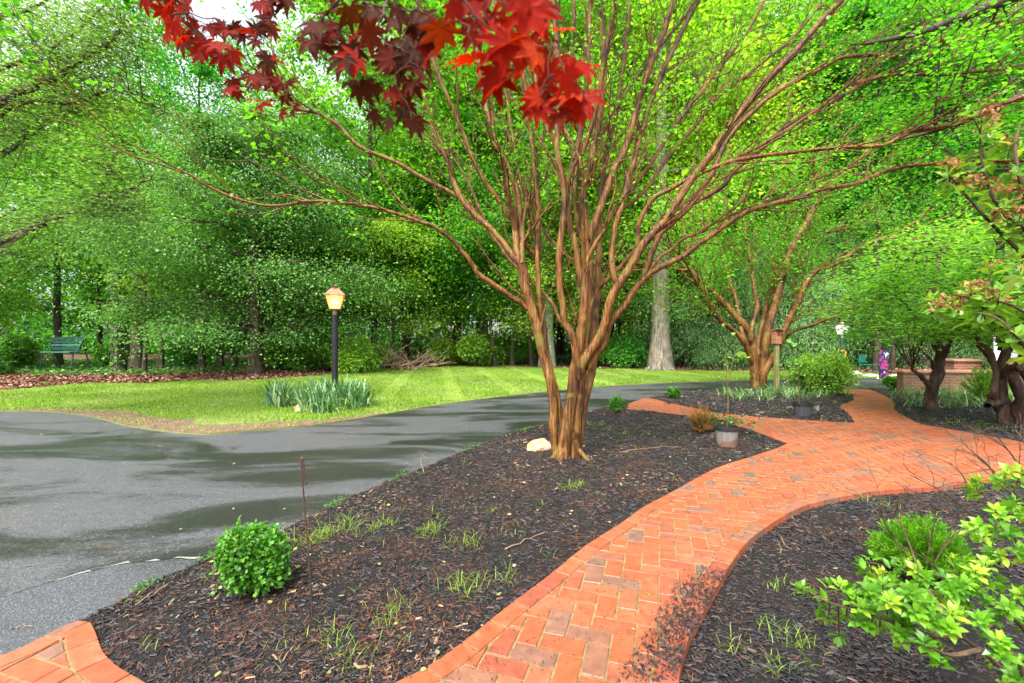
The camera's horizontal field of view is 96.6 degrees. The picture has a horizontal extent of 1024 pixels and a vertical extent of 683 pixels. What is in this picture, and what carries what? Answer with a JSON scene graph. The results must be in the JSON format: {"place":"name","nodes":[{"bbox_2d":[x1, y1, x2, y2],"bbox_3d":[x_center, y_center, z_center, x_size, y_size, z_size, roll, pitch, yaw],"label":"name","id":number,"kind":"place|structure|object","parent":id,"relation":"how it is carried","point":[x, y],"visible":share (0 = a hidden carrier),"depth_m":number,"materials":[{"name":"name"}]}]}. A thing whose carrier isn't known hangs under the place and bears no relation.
{"place":"outdoors","nodes":[
{"label":"outdoors","id":0,"kind":"place"},
{"bbox_2d":[0,621,144,682],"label":"brick path","id":1,"kind":"structure","parent":0,"point":[60,655],"depth_m":1.99,"materials":[{"name":"brick"}]},
{"bbox_2d":[0,556,213,654],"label":"driveway apron","id":2,"kind":"object","parent":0,"point":[45,609],"visible":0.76,"depth_m":2.55,"materials":[{"name":"grey asphalt"}]},
{"bbox_2d":[0,378,889,596],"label":"driveway","id":3,"kind":"structure","parent":0,"point":[79,493],"depth_m":5.07,"materials":[{"name":"grey asphalt"}]},
{"bbox_2d":[126,406,608,595],"bbox_3d":[-0.171,1.411,6.346,0.541,0.051,8.565,0,0,30],"label":"edge moss","id":4,"kind":"object","parent":3,"relation":"on","point":[142,585],"visible":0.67,"depth_m":2.98,"materials":[{"name":"green plant"}]},
{"bbox_2d":[895,370,1023,392],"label":"brick wall","id":5,"kind":"structure","parent":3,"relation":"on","point":[952,378],"depth_m":12.64,"materials":[{"name":"red brick"}]},
{"bbox_2d":[0,366,895,434],"bbox_3d":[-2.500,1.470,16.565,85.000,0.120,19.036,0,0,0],"label":"lawn","id":6,"kind":"structure","parent":0,"point":[198,421],"depth_m":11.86,"materials":[{"name":"plant"}]},
{"bbox_2d":[1,409,384,433],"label":"worn soil","id":7,"kind":"structure","parent":6,"relation":"on","point":[157,424],"depth_m":7.99,"materials":[{"name":"brown soil"}]},
{"bbox_2d":[259,375,300,407],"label":"iris clump","id":8,"kind":"object","parent":6,"relation":"on","point":[274,395],"visible":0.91,"depth_m":9.96,"materials":[{"name":"green plant"}]},
{"bbox_2d":[282,378,343,413],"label":"iris clump","id":9,"kind":"object","parent":6,"relation":"on","point":[316,399],"visible":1,"depth_m":9.14,"materials":[{"name":"green plant"}]},
{"bbox_2d":[324,285,345,385],"bbox_3d":[-4.327,0.059,11.147,0.482,2.941,0.482,0,0,-18],"label":"lantern post","id":10,"kind":"object","parent":6,"relation":"on","point":[334,295],"visible":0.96,"depth_m":11.07,"materials":[{"name":"black metal"}]},
{"bbox_2d":[321,329,384,373],"bbox_3d":[-7.183,0.390,20.931,2.526,2.270,3.432,0,0,-38],"label":"woodland shrub","id":11,"kind":"object","parent":6,"relation":"on","point":[353,357],"visible":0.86,"depth_m":20.32,"materials":[{"name":"green plant"}]},
{"bbox_2d":[327,377,384,409],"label":"iris clump","id":12,"kind":"object","parent":6,"relation":"on","point":[352,396],"visible":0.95,"depth_m":9.96,"materials":[{"name":"green plant"}]},
{"bbox_2d":[374,342,456,370],"bbox_3d":[-5.053,0.642,22.294,4.562,1.783,2.819,0,0,0],"label":"brush pile","id":13,"kind":"object","parent":6,"relation":"on","point":[399,366],"visible":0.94,"depth_m":22.26,"materials":[{"name":"brown plant"}]},
{"bbox_2d":[492,0,872,370],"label":"oak tree","id":14,"kind":"object","parent":6,"relation":"on","point":[660,356],"visible":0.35,"depth_m":20.90,"materials":[{"name":"green plant"}]},
{"bbox_2d":[11,346,983,388],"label":"ground","id":15,"kind":"structure","parent":0,"point":[82,356],"depth_m":42.47,"materials":[{"name":"brown soil"}]},
{"bbox_2d":[0,326,55,370],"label":"woodland shrub","id":16,"kind":"object","parent":15,"relation":"on","point":[27,353],"visible":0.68,"depth_m":23.20,"materials":[{"name":"green plant"}]},
{"bbox_2d":[0,248,67,347],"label":"understory tree","id":17,"kind":"object","parent":15,"relation":"on","point":[4,315],"visible":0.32,"depth_m":28.38,"materials":[{"name":"green plant"}]},
{"bbox_2d":[39,336,90,371],"bbox_3d":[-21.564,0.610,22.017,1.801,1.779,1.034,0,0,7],"label":"bench","id":18,"kind":"object","parent":15,"relation":"on","point":[54,348],"visible":0.86,"depth_m":22.03,"materials":[{"name":"teal paint"}]},
{"bbox_2d":[0,46,160,365],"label":"forest tree","id":19,"kind":"object","parent":15,"relation":"on","point":[57,327],"visible":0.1,"depth_m":25.80,"materials":[{"name":"green plant"}]},
{"bbox_2d":[0,19,174,340],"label":"spreading tree","id":20,"kind":"object","parent":15,"relation":"on","point":[20,288],"visible":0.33,"depth_m":23.32,"materials":[{"name":"green plant"}]},
{"bbox_2d":[1,135,175,344],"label":"forest tree","id":21,"kind":"object","parent":15,"relation":"on","point":[99,327],"visible":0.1,"depth_m":31.61,"materials":[{"name":"green plant"}]},
{"bbox_2d":[6,96,188,356],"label":"forest tree","id":22,"kind":"object","parent":15,"relation":"on","point":[127,336],"visible":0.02,"depth_m":43.10,"materials":[{"name":"green plant"}]},
{"bbox_2d":[83,339,128,367],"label":"woodland shrub","id":23,"kind":"object","parent":15,"relation":"on","point":[102,350],"visible":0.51,"depth_m":23.29,"materials":[{"name":"green plant"}]},
{"bbox_2d":[58,178,162,371],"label":"woodland tree","id":24,"kind":"object","parent":15,"relation":"on","point":[119,364],"visible":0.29,"depth_m":21.22,"materials":[{"name":"green plant"}]},
{"bbox_2d":[0,0,229,301],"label":"overhanging tree","id":25,"kind":"object","parent":15,"relation":"on","point":[81,56],"visible":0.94,"depth_m":8.16,"materials":[{"name":"green plant"}]},
{"bbox_2d":[90,197,167,369],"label":"woodland tree","id":26,"kind":"object","parent":15,"relation":"on","point":[135,361],"visible":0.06,"depth_m":23.28,"materials":[{"name":"brown plant"}]},
{"bbox_2d":[74,238,188,374],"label":"woodland tree","id":27,"kind":"object","parent":15,"relation":"on","point":[144,367],"visible":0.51,"depth_m":19.77,"materials":[{"name":"green plant"}]},
{"bbox_2d":[24,0,292,364],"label":"forest tree","id":28,"kind":"object","parent":15,"relation":"on","point":[210,73],"visible":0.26,"depth_m":26.61,"materials":[{"name":"green plant"}]},
{"bbox_2d":[40,156,331,369],"bbox_3d":[-15.047,-3.935,23.265,11.219,10.865,10.222,0,0,-9],"label":"understory tree","id":29,"kind":"object","parent":15,"relation":"on","point":[221,360],"visible":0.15,"depth_m":22.14,"materials":[{"name":"green plant"}]},
{"bbox_2d":[154,331,230,367],"bbox_3d":[-18.084,0.280,25.725,3.775,2.497,2.778,0,0,-23],"label":"woodland shrub","id":30,"kind":"object","parent":15,"relation":"on","point":[191,358],"visible":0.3,"depth_m":25.41,"materials":[{"name":"green plant"}]},
{"bbox_2d":[166,231,231,371],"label":"woodland tree","id":31,"kind":"object","parent":15,"relation":"on","point":[202,362],"visible":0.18,"depth_m":22.38,"materials":[{"name":"green plant"}]},
{"bbox_2d":[0,100,442,383],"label":"spreading tree","id":32,"kind":"object","parent":15,"relation":"on","point":[256,319],"visible":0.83,"depth_m":18.49,"materials":[{"name":"green plant"}]},
{"bbox_2d":[263,334,299,369],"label":"woodland shrub","id":33,"kind":"object","parent":15,"relation":"on","point":[279,363],"visible":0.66,"depth_m":22.23,"materials":[{"name":"green plant"}]},
{"bbox_2d":[282,331,331,371],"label":"woodland shrub","id":34,"kind":"object","parent":15,"relation":"on","point":[309,361],"visible":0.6,"depth_m":21.97,"materials":[{"name":"green plant"}]},
{"bbox_2d":[238,101,390,274],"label":"forest tree","id":35,"kind":"object","parent":15,"relation":"on","point":[356,171],"visible":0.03,"depth_m":28.91,"materials":[{"name":"green plant"}]},
{"bbox_2d":[247,235,406,365],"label":"understory tree","id":36,"kind":"object","parent":15,"relation":"on","point":[351,305],"visible":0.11,"depth_m":24.44,"materials":[{"name":"green plant"}]},
{"bbox_2d":[212,0,506,345],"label":"forest tree","id":37,"kind":"object","parent":15,"relation":"on","point":[316,7],"visible":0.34,"depth_m":24.12,"materials":[{"name":"green plant"}]},
{"bbox_2d":[139,0,607,141],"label":"japanese maple","id":38,"kind":"object","parent":15,"relation":"on","point":[413,53],"visible":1,"depth_m":0.74,"materials":[{"name":"red plant"}]},
{"bbox_2d":[313,50,474,355],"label":"forest tree","id":39,"kind":"object","parent":15,"relation":"on","point":[407,348],"visible":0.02,"depth_m":43.13,"materials":[{"name":"green plant"}]},
{"bbox_2d":[305,205,485,367],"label":"understory tree","id":40,"kind":"object","parent":15,"relation":"on","point":[396,228],"visible":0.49,"depth_m":23.79,"materials":[{"name":"green plant"}]},
{"bbox_2d":[347,191,474,362],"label":"understory tree","id":41,"kind":"object","parent":15,"relation":"on","point":[403,343],"visible":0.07,"depth_m":29.06,"materials":[{"name":"green plant"}]},
{"bbox_2d":[319,125,530,336],"bbox_3d":[-4.226,-5.226,27.646,13.888,13.450,12.654,0,0,-42],"label":"understory tree","id":42,"kind":"object","parent":15,"relation":"on","point":[445,272],"visible":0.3,"depth_m":25.21,"materials":[{"name":"green plant"}]},
{"bbox_2d":[78,405,784,682],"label":"mulch bed","id":43,"kind":"object","parent":15,"relation":"on","point":[245,618],"visible":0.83,"depth_m":2.94,"materials":[{"name":"black wood"}]},
{"bbox_2d":[208,515,296,597],"bbox_3d":[-1.446,1.217,2.545,0.421,0.468,0.459,0,0,0],"label":"boxwood bush","id":44,"kind":"object","parent":43,"relation":"on","point":[254,557],"visible":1,"depth_m":2.50,"materials":[{"name":"green plant"}]},
{"bbox_2d":[300,457,312,621],"bbox_3d":[-1.034,1.041,2.300,0.068,0.919,0.008,0,0,0],"label":"shepherd hook","id":45,"kind":"object","parent":43,"relation":"on","point":[303,469],"visible":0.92,"depth_m":2.30,"materials":[{"name":"brown metal"}]},
{"bbox_2d":[0,0,1023,461],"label":"crape myrtle","id":46,"kind":"object","parent":43,"relation":"on","point":[566,440],"visible":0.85,"depth_m":5.49,"materials":[{"name":"green plant"}]},
{"bbox_2d":[680,402,714,431],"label":"dead conifer","id":47,"kind":"object","parent":43,"relation":"on","point":[703,427],"visible":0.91,"depth_m":7.12,"materials":[{"name":"brown plant"}]},
{"bbox_2d":[714,424,738,447],"bbox_3d":[2.908,1.278,6.182,0.310,0.264,0.310,0,0,0],"label":"nursery pot","id":48,"kind":"object","parent":43,"relation":"on","point":[725,435],"visible":1,"depth_m":6.07,"materials":[{"name":"grey plastic"}]},
{"bbox_2d":[688,409,762,430],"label":"potted plant","id":49,"kind":"object","parent":48,"relation":"in","point":[721,420],"visible":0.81,"depth_m":7.11,"materials":[{"name":"green plant"}]},
{"bbox_2d":[422,329,464,365],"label":"woodland shrub","id":50,"kind":"object","parent":15,"relation":"on","point":[434,345],"visible":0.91,"depth_m":25.80,"materials":[{"name":"green plant"}]},
{"bbox_2d":[347,0,563,363],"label":"forest tree","id":51,"kind":"object","parent":15,"relation":"on","point":[392,137],"visible":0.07,"depth_m":25.41,"materials":[{"name":"green plant"}]},
{"bbox_2d":[446,166,509,364],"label":"woodland tree","id":52,"kind":"object","parent":15,"relation":"on","point":[482,327],"visible":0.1,"depth_m":26.78,"materials":[{"name":"brown plant"}]},
{"bbox_2d":[455,322,508,366],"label":"woodland shrub","id":53,"kind":"object","parent":15,"relation":"on","point":[474,346],"visible":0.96,"depth_m":25.35,"materials":[{"name":"green plant"}]},
{"bbox_2d":[392,144,581,366],"bbox_3d":[-1.417,-4.464,26.071,11.219,11.924,12.312,0,0,0],"label":"understory tree","id":54,"kind":"object","parent":15,"relation":"on","point":[479,230],"visible":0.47,"depth_m":24.00,"materials":[{"name":"green plant"}]},
{"bbox_2d":[0,354,989,375],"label":"ivy ground cover","id":55,"kind":"object","parent":15,"relation":"on","point":[103,369],"visible":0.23,"depth_m":23.37,"materials":[{"name":"green plant"}]},
{"bbox_2d":[0,362,991,389],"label":"leaf litter","id":56,"kind":"object","parent":15,"relation":"on","point":[13,381],"visible":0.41,"depth_m":18.97,"materials":[{"name":"brown plant"}]},
{"bbox_2d":[0,183,992,354],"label":"distant woodland","id":57,"kind":"object","parent":15,"relation":"on","point":[45,343],"visible":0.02,"depth_m":54.21,"materials":[{"name":"green plant"}]},
{"bbox_2d":[496,333,528,364],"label":"woodland shrub","id":58,"kind":"object","parent":15,"relation":"on","point":[521,347],"visible":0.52,"depth_m":27.50,"materials":[{"name":"green plant"}]},
{"bbox_2d":[421,0,671,364],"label":"forest tree","id":59,"kind":"object","parent":15,"relation":"on","point":[581,27],"visible":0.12,"depth_m":24.28,"materials":[{"name":"green plant"}]},
{"bbox_2d":[440,0,672,367],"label":"pale trunked tree","id":60,"kind":"object","parent":15,"relation":"on","point":[547,314],"visible":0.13,"depth_m":24.56,"materials":[{"name":"green plant"}]},
{"bbox_2d":[461,191,669,346],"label":"understory tree","id":61,"kind":"object","parent":15,"relation":"on","point":[548,214],"visible":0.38,"depth_m":23.70,"materials":[{"name":"green plant"}]},
{"bbox_2d":[495,0,738,338],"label":"forest tree","id":62,"kind":"object","parent":15,"relation":"on","point":[619,47],"depth_m":26.86,"materials":[{"name":"green plant"}]},
{"bbox_2d":[532,148,713,365],"bbox_3d":[5.420,-4.930,26.248,13.276,12.858,12.097,0,0,-38],"label":"understory tree","id":63,"kind":"object","parent":15,"relation":"on","point":[617,300],"visible":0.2,"depth_m":24.30,"materials":[{"name":"green plant"}]},
{"bbox_2d":[605,324,649,367],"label":"woodland shrub","id":64,"kind":"object","parent":15,"relation":"on","point":[625,356],"visible":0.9,"depth_m":24.05,"materials":[{"name":"green plant"}]},
{"bbox_2d":[591,217,763,347],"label":"understory tree","id":65,"kind":"object","parent":15,"relation":"on","point":[648,281],"visible":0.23,"depth_m":24.59,"materials":[{"name":"green plant"}]},
{"bbox_2d":[617,238,771,369],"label":"drooping tree","id":66,"kind":"object","parent":15,"relation":"on","point":[709,348],"visible":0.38,"depth_m":23.68,"materials":[{"name":"green plant"}]},
{"bbox_2d":[633,178,777,364],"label":"understory tree","id":67,"kind":"object","parent":15,"relation":"on","point":[734,224],"visible":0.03,"depth_m":25.97,"materials":[{"name":"green plant"}]},
{"bbox_2d":[602,0,831,365],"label":"forest tree","id":68,"kind":"object","parent":15,"relation":"on","point":[702,134],"visible":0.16,"depth_m":24.80,"materials":[{"name":"green plant"}]},
{"bbox_2d":[648,388,854,422],"bbox_3d":[6.129,1.455,11.473,4.241,0.130,7.347,0,0,37],"label":"mulch bed","id":69,"kind":"object","parent":15,"relation":"on","point":[751,413],"visible":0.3,"depth_m":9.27,"materials":[{"name":"black wood"}]},
{"bbox_2d":[709,380,841,400],"bbox_3d":[7.053,1.238,12.024,4.498,0.364,2.645,0,0,-44],"label":"striped ground cover","id":70,"kind":"object","parent":69,"relation":"on","point":[793,390],"visible":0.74,"depth_m":11.73,"materials":[{"name":"green plant"}]},
{"bbox_2d":[565,121,1019,389],"bbox_3d":[7.522,-2.710,13.716,12.016,8.318,8.126,0,0,0],"label":"crape myrtle","id":71,"kind":"object","parent":69,"relation":"on","point":[760,359],"visible":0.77,"depth_m":13.39,"materials":[{"name":"green plant"}]},
{"bbox_2d":[782,345,865,394],"bbox_3d":[8.284,0.753,12.161,1.561,1.458,1.544,0,0,0],"label":"flared bush","id":72,"kind":"object","parent":69,"relation":"on","point":[828,371],"visible":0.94,"depth_m":11.91,"materials":[{"name":"green plant"}]},
{"bbox_2d":[646,0,887,340],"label":"forest tree","id":73,"kind":"object","parent":15,"relation":"on","point":[776,24],"visible":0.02,"depth_m":29.02,"materials":[{"name":"green plant"}]},
{"bbox_2d":[702,13,893,340],"bbox_3d":[19.493,-11.200,35.583,17.421,25.387,17.285,0,0,27],"label":"forest tree","id":74,"kind":"object","parent":15,"relation":"on","point":[805,137],"visible":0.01,"depth_m":31.42,"materials":[{"name":"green plant"}]},
{"bbox_2d":[693,219,914,371],"bbox_3d":[14.316,-1.898,24.397,9.891,10.058,10.602,0,0,-34],"label":"drooping tree","id":75,"kind":"object","parent":15,"relation":"on","point":[796,325],"visible":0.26,"depth_m":23.03,"materials":[{"name":"green plant"}]},
{"bbox_2d":[704,0,936,359],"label":"forest tree","id":76,"kind":"object","parent":15,"relation":"on","point":[817,55],"visible":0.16,"depth_m":27.32,"materials":[{"name":"green plant"}]},
{"bbox_2d":[783,178,860,360],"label":"woodland tree","id":77,"kind":"object","parent":15,"relation":"on","point":[808,311],"visible":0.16,"depth_m":23.79,"materials":[{"name":"brown plant"}]},
{"bbox_2d":[756,221,942,367],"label":"drooping tree","id":78,"kind":"object","parent":15,"relation":"on","point":[865,341],"visible":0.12,"depth_m":25.40,"materials":[{"name":"green plant"}]},
{"bbox_2d":[680,479,1023,682],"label":"mulch bed","id":79,"kind":"object","parent":15,"relation":"on","point":[969,635],"visible":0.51,"depth_m":2.48,"materials":[{"name":"black wood"}]},
{"bbox_2d":[124,391,1011,682],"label":"grassy weeds","id":80,"kind":"object","parent":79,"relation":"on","point":[500,575],"visible":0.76,"depth_m":2.66,"materials":[{"name":"green plant"}]},
{"bbox_2d":[791,412,1023,682],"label":"azalea bush","id":81,"kind":"object","parent":79,"relation":"on","point":[917,600],"visible":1,"depth_m":1.55,"materials":[{"name":"green plant"}]},
{"bbox_2d":[828,463,987,569],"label":"dead twigs","id":82,"kind":"object","parent":79,"relation":"on","point":[931,536],"visible":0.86,"depth_m":2.56,"materials":[{"name":"brown wood"}]},
{"bbox_2d":[863,511,989,582],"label":"feathery conifer","id":83,"kind":"object","parent":79,"relation":"on","point":[887,547],"visible":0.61,"depth_m":2.75,"materials":[{"name":"green plant"}]},
{"bbox_2d":[919,102,1023,364],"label":"flowering laurel","id":84,"kind":"object","parent":79,"relation":"on","point":[1005,192],"visible":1,"depth_m":1.80,"materials":[{"name":"green plant"}]},
{"bbox_2d":[819,195,938,370],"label":"woodland tree","id":85,"kind":"object","parent":15,"relation":"on","point":[877,343],"visible":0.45,"depth_m":21.81,"materials":[{"name":"green plant"}]},
{"bbox_2d":[835,192,930,369],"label":"woodland tree","id":86,"kind":"object","parent":15,"relation":"on","point":[892,360],"visible":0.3,"depth_m":22.90,"materials":[{"name":"green plant"}]},
{"bbox_2d":[784,146,991,366],"bbox_3d":[20.989,-4.885,26.547,13.184,12.768,12.013,0,0,-27],"label":"understory tree","id":87,"kind":"object","parent":15,"relation":"on","point":[927,172],"visible":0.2,"depth_m":24.86,"materials":[{"name":"green plant"}]},
{"bbox_2d":[758,0,1023,348],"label":"forest tree","id":88,"kind":"object","parent":15,"relation":"on","point":[854,17],"visible":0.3,"depth_m":24.86,"materials":[{"name":"green plant"}]},
{"bbox_2d":[860,176,937,367],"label":"woodland tree","id":89,"kind":"object","parent":15,"relation":"on","point":[907,345],"visible":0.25,"depth_m":24.78,"materials":[{"name":"brown plant"}]},
{"bbox_2d":[839,221,992,369],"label":"drooping tree","id":90,"kind":"object","parent":15,"relation":"on","point":[955,352],"visible":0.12,"depth_m":24.27,"materials":[{"name":"green plant"}]},
{"bbox_2d":[840,0,1023,232],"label":"forest tree","id":91,"kind":"object","parent":15,"relation":"on","point":[965,96],"visible":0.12,"depth_m":26.89,"materials":[{"name":"green plant"}]},
{"bbox_2d":[889,389,1019,433],"bbox_3d":[18.357,1.460,9.190,23.286,0.130,8.980,0,0,0],"label":"mulch bed","id":92,"kind":"object","parent":15,"relation":"on","point":[945,397],"visible":0.12,"depth_m":11.26,"materials":[{"name":"black wood"}]},
{"bbox_2d":[775,213,1021,409],"bbox_3d":[8.700,-0.638,9.669,7.166,4.414,5.451,0,0,-44],"label":"dogwood tree","id":93,"kind":"object","parent":92,"relation":"on","point":[937,374],"visible":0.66,"depth_m":9.03,"materials":[{"name":"green plant"}]},
{"bbox_2d":[867,388,1023,441],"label":"mulch chips","id":94,"kind":"object","parent":92,"relation":"on","point":[916,413],"visible":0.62,"depth_m":8.46,"materials":[{"name":"black wood"}]},
{"bbox_2d":[886,381,1013,409],"bbox_3d":[11.311,1.229,11.689,7.588,0.382,2.816,0,0,-40],"label":"striped ground cover","id":95,"kind":"object","parent":92,"relation":"on","point":[954,394],"visible":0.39,"depth_m":10.93,"materials":[{"name":"plant"}]},
{"bbox_2d":[888,207,1023,424],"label":"gnarled shrub","id":96,"kind":"object","parent":92,"relation":"on","point":[1001,403],"visible":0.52,"depth_m":7.49,"materials":[{"name":"green plant"}]},
{"bbox_2d":[958,366,1013,400],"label":"sparse shrub","id":97,"kind":"object","parent":92,"relation":"on","point":[983,381],"visible":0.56,"depth_m":10.60,"materials":[{"name":"green plant"}]},
{"bbox_2d":[931,24,1023,233],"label":"forest tree","id":98,"kind":"object","parent":15,"relation":"on","point":[1020,76],"visible":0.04,"depth_m":27.73,"materials":[{"name":"green plant"}]},
{"bbox_2d":[0,0,1016,345],"label":"sky","id":99,"kind":"structure","parent":0,"point":[215,8],"materials":[{"name":"white"}]},
{"bbox_2d":[26,387,1023,682],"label":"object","id":100,"kind":"object","parent":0,"point":[458,566],"depth_m":2.56,"materials":[{"name":"brown wood"}]},
{"bbox_2d":[395,389,1023,682],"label":"brick path","id":101,"kind":"structure","parent":0,"point":[879,434],"depth_m":3.25,"materials":[{"name":"brick"}]},
{"bbox_2d":[410,445,834,680],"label":"mulch specks","id":102,"kind":"object","parent":101,"relation":"on","point":[643,571],"visible":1,"depth_m":2.67,"materials":[{"name":"brown wood"}]},
{"bbox_2d":[615,557,730,682],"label":"spilled mulch","id":103,"kind":"object","parent":101,"relation":"on","point":[691,626],"visible":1,"depth_m":2.22,"materials":[{"name":"brown wood"}]},
{"bbox_2d":[842,0,1023,178],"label":"overhanging tree","id":104,"kind":"object","parent":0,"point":[994,7],"visible":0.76,"depth_m":5.07,"materials":[{"name":"green plant"}]},
{"bbox_2d":[945,359,984,369],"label":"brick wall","id":105,"kind":"structure","parent":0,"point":[959,364],"depth_m":14.35,"materials":[{"name":"red brick"}]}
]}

